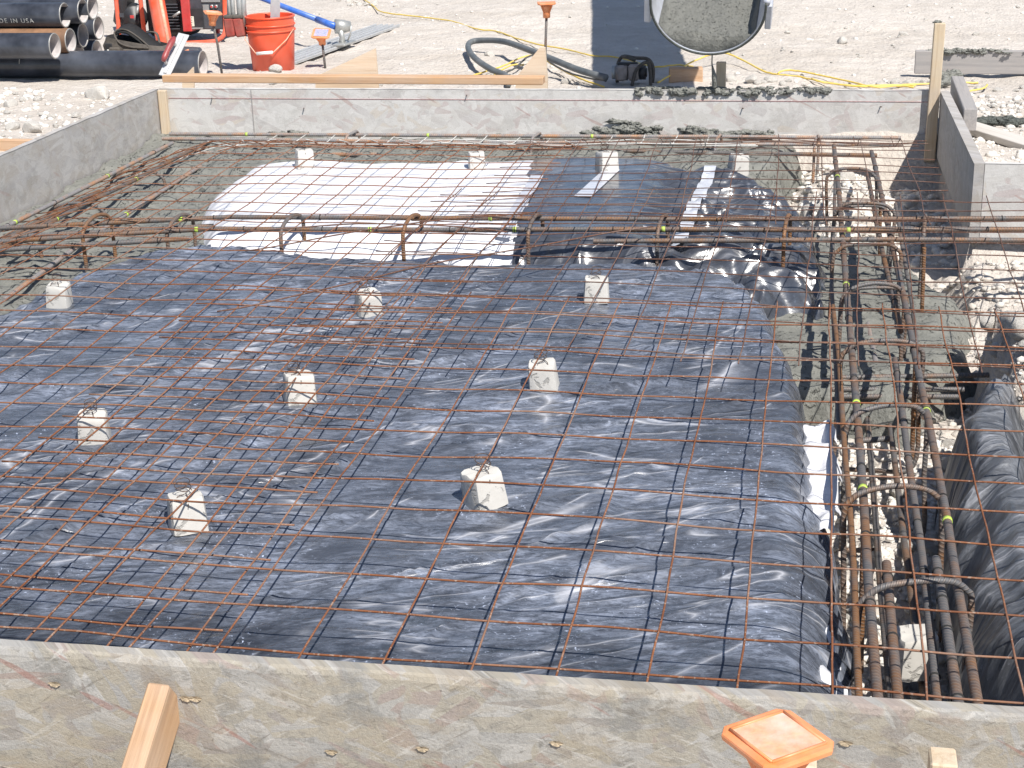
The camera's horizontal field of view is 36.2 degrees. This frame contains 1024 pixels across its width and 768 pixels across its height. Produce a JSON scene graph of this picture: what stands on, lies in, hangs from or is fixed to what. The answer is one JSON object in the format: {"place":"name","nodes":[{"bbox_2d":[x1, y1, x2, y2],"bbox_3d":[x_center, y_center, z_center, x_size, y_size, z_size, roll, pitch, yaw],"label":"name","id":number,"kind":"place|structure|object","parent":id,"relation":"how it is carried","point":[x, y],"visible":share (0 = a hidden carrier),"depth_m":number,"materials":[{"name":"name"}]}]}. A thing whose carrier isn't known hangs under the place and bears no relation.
{"place":"outdoors","nodes":[
{"label":"outdoors","id":0,"kind":"place"},
{"bbox_2d":[0,0,1023,767],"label":"ground","id":1,"kind":"structure","parent":0,"point":[584,28],"depth_m":10.28,"materials":[{"name":"stone"}]},
{"bbox_2d":[0,87,136,138],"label":"gravel","id":2,"kind":"structure","parent":1,"relation":"on","point":[35,104],"depth_m":9.14,"materials":[{"name":"gravel"}]},
{"bbox_2d":[0,89,160,223],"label":"form board","id":3,"kind":"object","parent":1,"relation":"on","point":[46,167],"visible":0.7,"depth_m":7.37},
{"bbox_2d":[0,50,207,76],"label":"steel pipe","id":4,"kind":"object","parent":1,"relation":"on","point":[110,63],"visible":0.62,"depth_m":9.96,"materials":[{"name":"black metal"}]},
{"bbox_2d":[0,33,60,58],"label":"steel pipe","id":5,"kind":"object","parent":4,"relation":"on","point":[30,45],"visible":1,"depth_m":9.78,"materials":[{"name":"black metal"}]},
{"bbox_2d":[0,28,75,52],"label":"steel pipe","id":6,"kind":"object","parent":4,"relation":"on","point":[67,36],"visible":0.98,"depth_m":10.01,"materials":[{"name":"black metal"}]},
{"bbox_2d":[0,2,69,27],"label":"steel pipe","id":7,"kind":"object","parent":6,"relation":"on","point":[29,15],"visible":1,"depth_m":9.98,"materials":[{"name":"black metal"}]},
{"bbox_2d":[0,169,243,314],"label":"wet concrete","id":8,"kind":"object","parent":1,"relation":"on","point":[34,287],"visible":0.19,"depth_m":6.67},
{"bbox_2d":[4,189,100,237],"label":"steel bar","id":9,"kind":"object","parent":8,"relation":"on","point":[45,218],"visible":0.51,"depth_m":6.57,"materials":[{"name":"brown metal"}]},
{"bbox_2d":[0,140,588,650],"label":"wire mesh","id":10,"kind":"object","parent":9,"relation":"on","point":[334,144],"visible":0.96,"depth_m":4.93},
{"bbox_2d":[244,223,506,232],"bbox_3d":[-0.491,-0.558,5.598,0.954,0.037,0.013,1,20,6],"label":"rebar","id":11,"kind":"object","parent":10,"relation":"on","point":[375,223],"visible":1,"depth_m":5.59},
{"bbox_2d":[1,161,208,301],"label":"steel bar","id":12,"kind":"object","parent":8,"relation":"on","point":[55,262],"visible":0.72,"depth_m":6.32,"materials":[{"name":"metal"}]},
{"bbox_2d":[103,23,166,50],"bbox_3d":[-2.584,-2.353,10.807,0.482,0.236,0.240,2,20,10],"label":"tool bag","id":13,"kind":"object","parent":1,"relation":"on","point":[136,38],"visible":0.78,"depth_m":10.76,"materials":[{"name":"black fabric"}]},
{"bbox_2d":[121,683,179,767],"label":"wooden brace","id":14,"kind":"object","parent":1,"relation":"on","point":[152,738],"visible":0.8,"depth_m":2.63,"materials":[{"name":"brown wood"}]},
{"bbox_2d":[148,0,170,42],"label":"painted tube","id":15,"kind":"object","parent":1,"relation":"on","point":[159,17],"visible":0.77,"depth_m":11.26,"materials":[{"name":"orange paint"}]},
{"bbox_2d":[113,0,230,42],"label":"generator","id":16,"kind":"object","parent":1,"relation":"on","point":[189,17],"visible":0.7,"depth_m":11.57,"materials":[{"name":"orange paint"}]},
{"bbox_2d":[244,12,295,70],"bbox_3d":[-1.550,-2.197,10.102,0.324,0.352,0.339,2,20,10],"label":"bucket","id":17,"kind":"object","parent":1,"relation":"on","point":[271,41],"visible":0.98,"depth_m":10.00,"materials":[{"name":"orange plastic"}]},
{"bbox_2d":[223,14,246,36],"bbox_3d":[-1.774,-2.297,10.053,0.135,0.140,0.076,2,20,10],"label":"tool pouch","id":18,"kind":"object","parent":17,"relation":"hanging from","point":[233,25],"visible":1,"depth_m":10.02,"materials":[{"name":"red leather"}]},
{"bbox_2d":[260,0,399,64],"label":"bull float","id":19,"kind":"object","parent":1,"relation":"on","point":[340,28],"visible":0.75,"depth_m":11.01,"materials":[{"name":"metal"}]},
{"bbox_2d":[315,48,378,87],"bbox_3d":[-0.886,-1.647,8.390,0.354,0.296,0.018,2,20,10],"label":"plywood gusset","id":20,"kind":"object","parent":1,"relation":"on","point":[365,63],"visible":0.35,"depth_m":8.36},
{"bbox_2d":[202,160,532,265],"bbox_3d":[-0.609,-0.645,6.729,1.625,0.385,1.688,2,20,10],"label":"plastic sheet","id":21,"kind":"object","parent":1,"relation":"on","point":[494,260],"visible":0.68,"depth_m":6.44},
{"bbox_2d":[295,142,314,169],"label":"cement block","id":22,"kind":"object","parent":21,"relation":"on","point":[302,153],"depth_m":7.09,"materials":[{"name":"concrete"}]},
{"bbox_2d":[0,244,851,695],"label":"plastic sheet","id":23,"kind":"object","parent":1,"relation":"on","point":[338,632],"visible":0.79,"depth_m":3.76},
{"bbox_2d":[46,272,72,308],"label":"cement block","id":24,"kind":"object","parent":23,"relation":"on","point":[55,287],"depth_m":5.19,"materials":[{"name":"concrete"}]},
{"bbox_2d":[76,398,110,444],"bbox_3d":[-1.085,0.096,4.054,0.083,0.113,0.084,-5,20,-9],"label":"cement block","id":25,"kind":"object","parent":23,"relation":"on","point":[99,434],"depth_m":4.03,"materials":[{"name":"concrete"}]},
{"bbox_2d":[167,477,208,535],"bbox_3d":[-0.733,0.274,3.531,0.084,0.119,0.086,-9,21,-20],"label":"cement block","id":26,"kind":"object","parent":23,"relation":"on","point":[187,510],"depth_m":3.51,"materials":[{"name":"concrete"}]},
{"bbox_2d":[283,360,316,405],"bbox_3d":[-0.579,-0.004,4.254,0.087,0.120,0.090,-7,21,-15],"label":"cement block","id":27,"kind":"object","parent":23,"relation":"on","point":[297,397],"depth_m":4.23,"materials":[{"name":"concrete"}]},
{"bbox_2d":[354,279,382,317],"bbox_3d":[-0.462,-0.276,5.008,0.081,0.112,0.083,-10,22,-21],"label":"cement block","id":28,"kind":"object","parent":23,"relation":"on","point":[371,300],"depth_m":4.98,"materials":[{"name":"concrete"}]},
{"bbox_2d":[460,453,507,509],"bbox_3d":[-0.064,0.226,3.611,0.089,0.126,0.087,-14,24,-31],"label":"cement block","id":29,"kind":"object","parent":23,"relation":"on","point":[484,496],"depth_m":3.59,"materials":[{"name":"concrete"}]},
{"bbox_2d":[528,349,559,391],"bbox_3d":[0.087,-0.038,4.302,0.086,0.117,0.087,2,20,10],"label":"cement block","id":30,"kind":"object","parent":23,"relation":"on","point":[543,380],"depth_m":4.27,"materials":[{"name":"concrete"}]},
{"bbox_2d":[583,266,609,303],"bbox_3d":[0.272,-0.323,5.065,0.086,0.113,0.085,0,20,5],"label":"cement block","id":31,"kind":"object","parent":23,"relation":"on","point":[591,289],"depth_m":5.04,"materials":[{"name":"concrete"}]},
{"bbox_2d":[803,419,841,535],"bbox_3d":[0.774,0.237,3.929,0.108,0.080,0.660,2,20,10],"label":"plastic flap","id":32,"kind":"object","parent":23,"relation":"attached to","point":[818,435],"visible":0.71,"depth_m":3.94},
{"bbox_2d":[820,626,847,694],"bbox_3d":[0.575,0.608,2.932,0.108,0.074,0.696,2,20,10],"label":"plastic flap","id":33,"kind":"object","parent":23,"relation":"attached to","point":[825,673],"visible":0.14,"depth_m":3.00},
{"bbox_2d":[99,131,802,200],"bbox_3d":[-0.266,-0.971,7.710,3.408,0.379,1.011,2,20,10],"label":"wet concrete","id":34,"kind":"object","parent":1,"relation":"on","point":[155,141],"visible":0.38,"depth_m":7.66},
{"bbox_2d":[0,141,173,231],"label":"steel bar","id":35,"kind":"object","parent":34,"relation":"on","point":[80,189],"visible":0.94,"depth_m":7.01,"materials":[{"name":"metal"}]},
{"bbox_2d":[0,140,210,246],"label":"steel bar","id":36,"kind":"object","parent":34,"relation":"on","point":[110,192],"visible":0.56,"depth_m":6.91,"materials":[{"name":"brown metal"}]},
{"bbox_2d":[0,236,191,251],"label":"steel bar","id":37,"kind":"object","parent":36,"relation":"on","point":[104,243],"visible":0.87,"depth_m":5.81,"materials":[{"name":"brown metal"}]},
{"bbox_2d":[11,224,213,237],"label":"steel bar","id":38,"kind":"object","parent":36,"relation":"on","point":[116,230],"visible":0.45,"depth_m":6.00,"materials":[{"name":"brown metal"}]},
{"bbox_2d":[180,134,757,158],"bbox_3d":[-0.275,-1.148,7.622,2.909,0.224,0.593,2,20,10],"label":"bar","id":39,"kind":"object","parent":34,"relation":"on","point":[612,144],"visible":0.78,"depth_m":7.59,"materials":[{"name":"metal"}]},
{"bbox_2d":[268,118,774,138],"bbox_3d":[0.009,-1.304,8.033,2.652,0.125,0.074,2,20,10],"label":"concrete splatter","id":40,"kind":"object","parent":34,"relation":"on","point":[632,128],"visible":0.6,"depth_m":7.91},
{"bbox_2d":[162,137,902,146],"bbox_3d":[0.028,-1.193,7.740,3.702,0.025,0.028,2,20,10],"label":"steel bar","id":41,"kind":"object","parent":34,"relation":"on","point":[410,141],"visible":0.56,"depth_m":7.79,"materials":[{"name":"metal"}]},
{"bbox_2d":[458,134,957,224],"bbox_3d":[0.853,-0.885,6.607,1.848,0.158,2.209,2,20,10],"label":"wire mesh","id":42,"kind":"object","parent":41,"relation":"on","point":[791,140],"visible":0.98,"depth_m":6.35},
{"bbox_2d":[169,132,900,139],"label":"steel bar","id":43,"kind":"object","parent":34,"relation":"on","point":[488,136],"visible":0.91,"depth_m":7.89,"materials":[{"name":"metal"}]},
{"bbox_2d":[623,149,876,156],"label":"steel bar","id":44,"kind":"object","parent":34,"relation":"on","point":[758,152],"visible":0.76,"depth_m":7.48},
{"bbox_2d":[0,639,1023,767],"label":"form board","id":45,"kind":"object","parent":1,"relation":"on","point":[65,705],"visible":0.98,"depth_m":2.62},
{"bbox_2d":[365,0,691,67],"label":"extension cord","id":46,"kind":"object","parent":1,"relation":"on","point":[526,40],"visible":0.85,"depth_m":11.01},
{"bbox_2d":[515,46,547,88],"bbox_3d":[0.103,-1.630,8.227,0.170,0.275,0.030,2,20,10],"label":"plywood gusset","id":47,"kind":"object","parent":1,"relation":"on","point":[536,64],"visible":0.55,"depth_m":8.20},
{"bbox_2d":[465,37,608,87],"bbox_3d":[-0.030,-2.014,9.791,0.500,0.138,1.799,-10,22,-22],"label":"vibrator hose","id":48,"kind":"object","parent":1,"relation":"on","point":[474,57],"visible":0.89,"depth_m":9.73,"materials":[{"name":"grey rubber"}]},
{"bbox_2d":[159,88,938,138],"bbox_3d":[0.111,-1.357,8.017,4.010,0.301,0.053,2,20,10],"label":"form board","id":49,"kind":"object","parent":1,"relation":"on","point":[441,110],"visible":0.82,"depth_m":8.01,"materials":[{"name":"grey wood"}]},
{"bbox_2d":[157,90,170,133],"bbox_3d":[-1.845,-1.414,8.328,0.045,0.290,0.028,2,20,10],"label":"corner post","id":50,"kind":"object","parent":49,"relation":"attached to","point":[164,112],"visible":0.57,"depth_m":8.30,"materials":[{"name":"brown wood"}]},
{"bbox_2d":[162,73,544,84],"bbox_3d":[-0.854,-1.613,8.289,2.070,0.038,0.085,2,20,10],"label":"lumber board","id":51,"kind":"object","parent":49,"relation":"on","point":[359,79],"visible":1,"depth_m":8.25,"materials":[{"name":"brown wood"}]},
{"bbox_2d":[159,33,188,75],"bbox_3d":[-1.833,-1.786,8.507,0.060,0.207,0.237,7,22,22],"label":"hand float","id":52,"kind":"object","parent":51,"relation":"on","point":[172,51],"visible":1,"depth_m":8.48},
{"bbox_2d":[634,85,832,97],"bbox_3d":[1.098,-1.456,7.802,0.985,0.058,0.074,2,20,10],"label":"concrete splatter","id":53,"kind":"object","parent":49,"relation":"on","point":[678,91],"visible":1,"depth_m":7.79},
{"bbox_2d":[612,54,654,85],"bbox_3d":[0.714,-1.847,9.228,0.247,0.168,0.127,2,20,10],"label":"vibrator motor","id":54,"kind":"object","parent":1,"relation":"on","point":[633,71],"visible":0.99,"depth_m":9.20,"materials":[{"name":"metal"}]},
{"bbox_2d":[497,157,827,319],"bbox_3d":[0.615,-0.590,6.466,1.418,0.387,1.974,2,20,10],"label":"plastic sheet","id":55,"kind":"object","parent":1,"relation":"on","point":[790,299],"visible":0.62,"depth_m":6.05,"materials":[{"name":"black plastic"}]},
{"bbox_2d":[595,143,618,171],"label":"cement block","id":56,"kind":"object","parent":55,"relation":"on","point":[603,161],"depth_m":6.86,"materials":[{"name":"concrete"}]},
{"bbox_2d":[727,146,748,175],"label":"cement block","id":57,"kind":"object","parent":55,"relation":"on","point":[742,167],"depth_m":6.97,"materials":[{"name":"concrete"}]},
{"bbox_2d":[669,66,702,82],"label":"wood block","id":58,"kind":"object","parent":1,"relation":"on","point":[686,74],"depth_m":9.28,"materials":[{"name":"brown wood"}]},
{"bbox_2d":[721,709,833,767],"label":"capped stake","id":59,"kind":"object","parent":1,"relation":"on","point":[778,738],"visible":1,"depth_m":1.96,"materials":[{"name":"orange plastic"}]},
{"bbox_2d":[825,167,877,236],"bbox_3d":[1.427,-0.706,6.574,0.238,0.411,0.036,1,20,7],"label":"stirrup","id":60,"kind":"object","parent":1,"relation":"on","point":[829,174],"visible":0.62,"depth_m":6.53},
{"bbox_2d":[828,201,895,271],"bbox_3d":[1.337,-0.498,6.018,0.252,0.409,0.035,3,21,12],"label":"stirrup","id":61,"kind":"object","parent":1,"relation":"on","point":[889,207],"visible":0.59,"depth_m":5.96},
{"bbox_2d":[830,176,840,439],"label":"steel bar","id":62,"kind":"object","parent":61,"relation":"on","point":[837,412],"visible":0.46,"depth_m":4.64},
{"bbox_2d":[831,304,862,695],"bbox_3d":[0.809,0.182,3.815,0.022,0.046,2.603,2,20,10],"label":"steel bar","id":63,"kind":"object","parent":62,"relation":"on","point":[855,616],"visible":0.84,"depth_m":3.36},
{"bbox_2d":[828,242,902,318],"bbox_3d":[1.231,-0.294,5.474,0.258,0.407,0.033,-1,20,2],"label":"stirrup","id":64,"kind":"object","parent":1,"relation":"on","point":[893,246],"visible":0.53,"depth_m":5.42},
{"bbox_2d":[838,281,904,360],"bbox_3d":[1.144,-0.126,5.011,0.228,0.415,0.032,-3,20,-4],"label":"stirrup","id":65,"kind":"object","parent":1,"relation":"on","point":[872,283],"visible":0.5,"depth_m":4.96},
{"bbox_2d":[770,234,976,449],"bbox_3d":[1.245,-0.163,5.770,0.870,0.363,2.240,2,20,10],"label":"wet concrete","id":66,"kind":"object","parent":1,"relation":"on","point":[814,390],"visible":0.33,"depth_m":5.23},
{"bbox_2d":[834,394,958,398],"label":"steel bar","id":67,"kind":"object","parent":66,"relation":"on","point":[909,396],"visible":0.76,"depth_m":4.82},
{"bbox_2d":[832,387,964,391],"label":"steel bar","id":68,"kind":"object","parent":66,"relation":"on","point":[933,389],"visible":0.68,"depth_m":4.85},
{"bbox_2d":[832,372,988,379],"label":"steel bar","id":69,"kind":"object","parent":66,"relation":"on","point":[947,375],"visible":0.78,"depth_m":4.90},
{"bbox_2d":[865,416,891,697],"bbox_3d":[1.085,0.129,4.770,0.023,0.040,4.502,2,20,10],"label":"steel bar","id":70,"kind":"object","parent":1,"relation":"on","point":[876,530],"visible":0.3,"depth_m":3.96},
{"bbox_2d":[839,402,928,552],"bbox_3d":[0.955,0.245,4.016,0.242,0.414,0.034,-5,20,-10],"label":"stirrup","id":71,"kind":"object","parent":1,"relation":"on","point":[858,413],"visible":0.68,"depth_m":4.00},
{"bbox_2d":[865,168,903,333],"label":"steel bar","id":72,"kind":"object","parent":1,"relation":"on","point":[894,301],"visible":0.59,"depth_m":5.29,"materials":[{"name":"brown metal"}]},
{"bbox_2d":[840,483,944,649],"bbox_3d":[0.863,0.419,3.545,0.251,0.415,0.038,-3,20,-3],"label":"stirrup","id":73,"kind":"object","parent":1,"relation":"on","point":[851,499],"visible":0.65,"depth_m":3.51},
{"bbox_2d":[871,242,928,699],"bbox_3d":[1.154,0.131,4.758,0.026,0.039,4.503,2,20,10],"label":"steel bar","id":74,"kind":"object","parent":1,"relation":"on","point":[906,555],"visible":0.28,"depth_m":4.05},
{"bbox_2d":[888,624,938,681],"bbox_3d":[0.872,0.578,3.395,0.094,0.095,0.095,-4,20,-5],"label":"cement block","id":75,"kind":"object","parent":74,"relation":"on","point":[912,666],"depth_m":3.36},
{"bbox_2d":[850,577,974,695],"bbox_3d":[0.792,0.576,3.128,0.254,0.411,0.031,-4,20,-5],"label":"stirrup","id":76,"kind":"object","parent":1,"relation":"on","point":[964,587],"visible":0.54,"depth_m":3.07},
{"bbox_2d":[832,143,882,697],"bbox_3d":[1.050,-0.253,4.909,0.028,0.047,4.996,2,20,10],"label":"steel bar","id":77,"kind":"object","parent":76,"relation":"on","point":[874,654],"visible":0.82,"depth_m":3.54,"materials":[{"name":"brown metal"}]},
{"bbox_2d":[0,226,1023,243],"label":"steel bar","id":78,"kind":"object","parent":77,"relation":"on","point":[650,229],"visible":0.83,"depth_m":5.74,"materials":[{"name":"brown metal"}]},
{"bbox_2d":[284,187,1023,372],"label":"wire mesh","id":79,"kind":"object","parent":78,"relation":"on","point":[755,289],"visible":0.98,"depth_m":4.99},
{"bbox_2d":[245,212,536,251],"bbox_3d":[-0.402,-0.554,5.590,1.123,0.044,0.057,-11,22,-24],"label":"rebar","id":80,"kind":"object","parent":79,"relation":"on","point":[384,227],"visible":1,"depth_m":5.53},
{"bbox_2d":[217,226,652,311],"bbox_3d":[-0.173,-0.399,5.136,1.677,0.056,0.086,-14,24,-31],"label":"loose wire","id":81,"kind":"object","parent":79,"relation":"on","point":[426,265],"visible":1,"depth_m":5.01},
{"bbox_2d":[0,214,1023,230],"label":"steel bar","id":82,"kind":"object","parent":77,"relation":"on","point":[497,218],"visible":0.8,"depth_m":5.90,"materials":[{"name":"brown metal"}]},
{"bbox_2d":[881,559,903,698],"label":"steel bar","id":83,"kind":"object","parent":77,"relation":"attached to","point":[892,637],"visible":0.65,"depth_m":2.93,"materials":[{"name":"brown metal"}]},
{"bbox_2d":[869,151,983,703],"bbox_3d":[1.209,-0.226,4.833,0.034,0.052,4.900,2,20,10],"label":"steel bar","id":84,"kind":"object","parent":76,"relation":"on","point":[968,648],"visible":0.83,"depth_m":3.48,"materials":[{"name":"brown metal"}]},
{"bbox_2d":[593,237,1023,243],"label":"steel bar","id":85,"kind":"object","parent":84,"relation":"on","point":[824,239],"visible":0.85,"depth_m":5.58,"materials":[{"name":"brown metal"}]},
{"bbox_2d":[892,357,942,700],"bbox_3d":[0.909,0.285,3.536,0.027,0.028,2.051,2,20,10],"label":"steel bar","id":86,"kind":"object","parent":84,"relation":"attached to","point":[934,677],"visible":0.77,"depth_m":3.34,"materials":[{"name":"brown metal"}]},
{"bbox_2d":[931,555,964,702],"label":"steel bar","id":87,"kind":"object","parent":84,"relation":"attached to","point":[947,632],"visible":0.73,"depth_m":2.93,"materials":[{"name":"brown metal"}]},
{"bbox_2d":[924,23,945,160],"bbox_3d":[2.049,-1.413,7.606,0.052,0.666,0.040,3,21,10],"label":"wooden stake","id":88,"kind":"object","parent":1,"relation":"on","point":[935,82],"visible":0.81,"depth_m":7.58,"materials":[{"name":"brown wood"}]},
{"bbox_2d":[927,747,957,767],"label":"wooden stake","id":89,"kind":"object","parent":1,"relation":"on","point":[939,757],"visible":1,"depth_m":2.38,"materials":[{"name":"brown wood"}]},
{"bbox_2d":[937,91,984,236],"bbox_3d":[1.962,-0.991,6.906,0.042,0.321,1.655,2,20,10],"label":"form board","id":90,"kind":"object","parent":1,"relation":"on","point":[961,161],"visible":0.93,"depth_m":6.67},
{"bbox_2d":[950,76,977,130],"bbox_3d":[2.152,-1.345,7.482,0.060,0.100,0.912,3,21,11],"label":"lumber board","id":91,"kind":"object","parent":1,"relation":"on","point":[961,95],"visible":0.81,"depth_m":7.29,"materials":[{"name":"grey wood"}]},
{"bbox_2d":[914,50,1023,73],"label":"lumber board","id":92,"kind":"object","parent":1,"relation":"on","point":[995,63],"visible":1,"depth_m":9.27,"materials":[{"name":"grey wood"}]},
{"bbox_2d":[928,47,1023,55],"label":"concrete splatter","id":93,"kind":"object","parent":92,"relation":"on","point":[966,51],"visible":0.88,"depth_m":9.24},
{"bbox_2d":[933,259,1023,437],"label":"gravel","id":94,"kind":"structure","parent":1,"relation":"on","point":[1000,303],"depth_m":5.75,"materials":[{"name":"gravel"}]},
{"bbox_2d":[934,374,1023,706],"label":"plastic sheet","id":95,"kind":"object","parent":1,"relation":"on","point":[999,679],"visible":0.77,"depth_m":3.46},
{"bbox_2d":[0,284,1023,704],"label":"wire mesh","id":96,"kind":"object","parent":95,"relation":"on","point":[756,500],"visible":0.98,"depth_m":3.50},
{"bbox_2d":[969,122,1023,148],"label":"lumber board","id":97,"kind":"object","parent":1,"relation":"on","point":[1000,136],"visible":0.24,"depth_m":7.45,"materials":[{"name":"wood"}]},
{"bbox_2d":[977,115,1023,127],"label":"concrete splatter","id":98,"kind":"object","parent":1,"relation":"on","point":[991,120],"visible":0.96,"depth_m":7.85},
{"bbox_2d":[979,162,1023,237],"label":"form board","id":99,"kind":"object","parent":1,"relation":"on","point":[1003,181],"visible":0.94,"depth_m":6.11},
{"bbox_2d":[999,310,1023,340],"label":"rock","id":100,"kind":"object","parent":1,"relation":"on","point":[1012,322],"visible":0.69,"depth_m":4.63,"materials":[{"name":"white stone"}]},
{"bbox_3d":[-4.436,-2.237,10.685,3.202,0.158,0.158,2,20,10],"label":"steel pipe","id":101,"kind":"object","parent":1,"relation":"on","visible":0},
{"bbox_2d":[67,24,88,47],"bbox_3d":[-4.476,-2.349,10.570,3.402,0.158,0.158,2,20,10],"label":"steel pipe","id":102,"kind":"object","parent":101,"relation":"on","point":[81,33],"visible":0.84,"depth_m":10.30,"materials":[{"name":"black metal"}]},
{"bbox_2d":[0,0,87,23],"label":"steel pipe","id":103,"kind":"object","parent":102,"relation":"on","point":[71,13],"visible":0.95,"depth_m":10.06,"materials":[{"name":"black metal"}]},
{"bbox_2d":[2,0,1023,134],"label":"gravel","id":104,"kind":"structure","parent":0,"point":[801,74],"depth_m":11.32,"materials":[{"name":"white stone"}]},
{"bbox_2d":[644,0,773,54],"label":"concrete chute","id":105,"kind":"object","parent":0,"point":[709,27],"visible":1,"depth_m":7.63,"materials":[{"name":"paint"}]},
{"bbox_2d":[790,164,957,267],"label":"gravel","id":106,"kind":"structure","parent":0,"point":[915,261],"depth_m":7.18,"materials":[{"name":"gravel"}]},
{"bbox_2d":[827,344,1022,701],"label":"gravel","id":107,"kind":"structure","parent":0,"point":[885,529],"depth_m":4.21,"materials":[{"name":"gravel"}]},
{"bbox_2d":[859,541,864,673],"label":"steel bar","id":108,"kind":"object","parent":107,"relation":"on","point":[861,594],"visible":0.41,"depth_m":3.42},
{"bbox_2d":[833,338,924,473],"bbox_3d":[1.048,0.068,4.494,0.259,0.412,0.032,-2,20,0],"label":"stirrup","id":109,"kind":"object","parent":107,"relation":"on","point":[844,352],"visible":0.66,"depth_m":4.49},
{"bbox_2d":[894,202,923,419],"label":"steel bar","id":110,"kind":"object","parent":109,"relation":"on","point":[904,264],"visible":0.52,"depth_m":5.60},
{"bbox_2d":[910,351,918,457],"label":"steel bar","id":111,"kind":"object","parent":107,"relation":"on","point":[913,417],"visible":0.59,"depth_m":4.54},
{"bbox_2d":[939,93,1023,161],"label":"gravel","id":112,"kind":"structure","parent":0,"point":[1019,155],"depth_m":8.14,"materials":[{"name":"gravel"}]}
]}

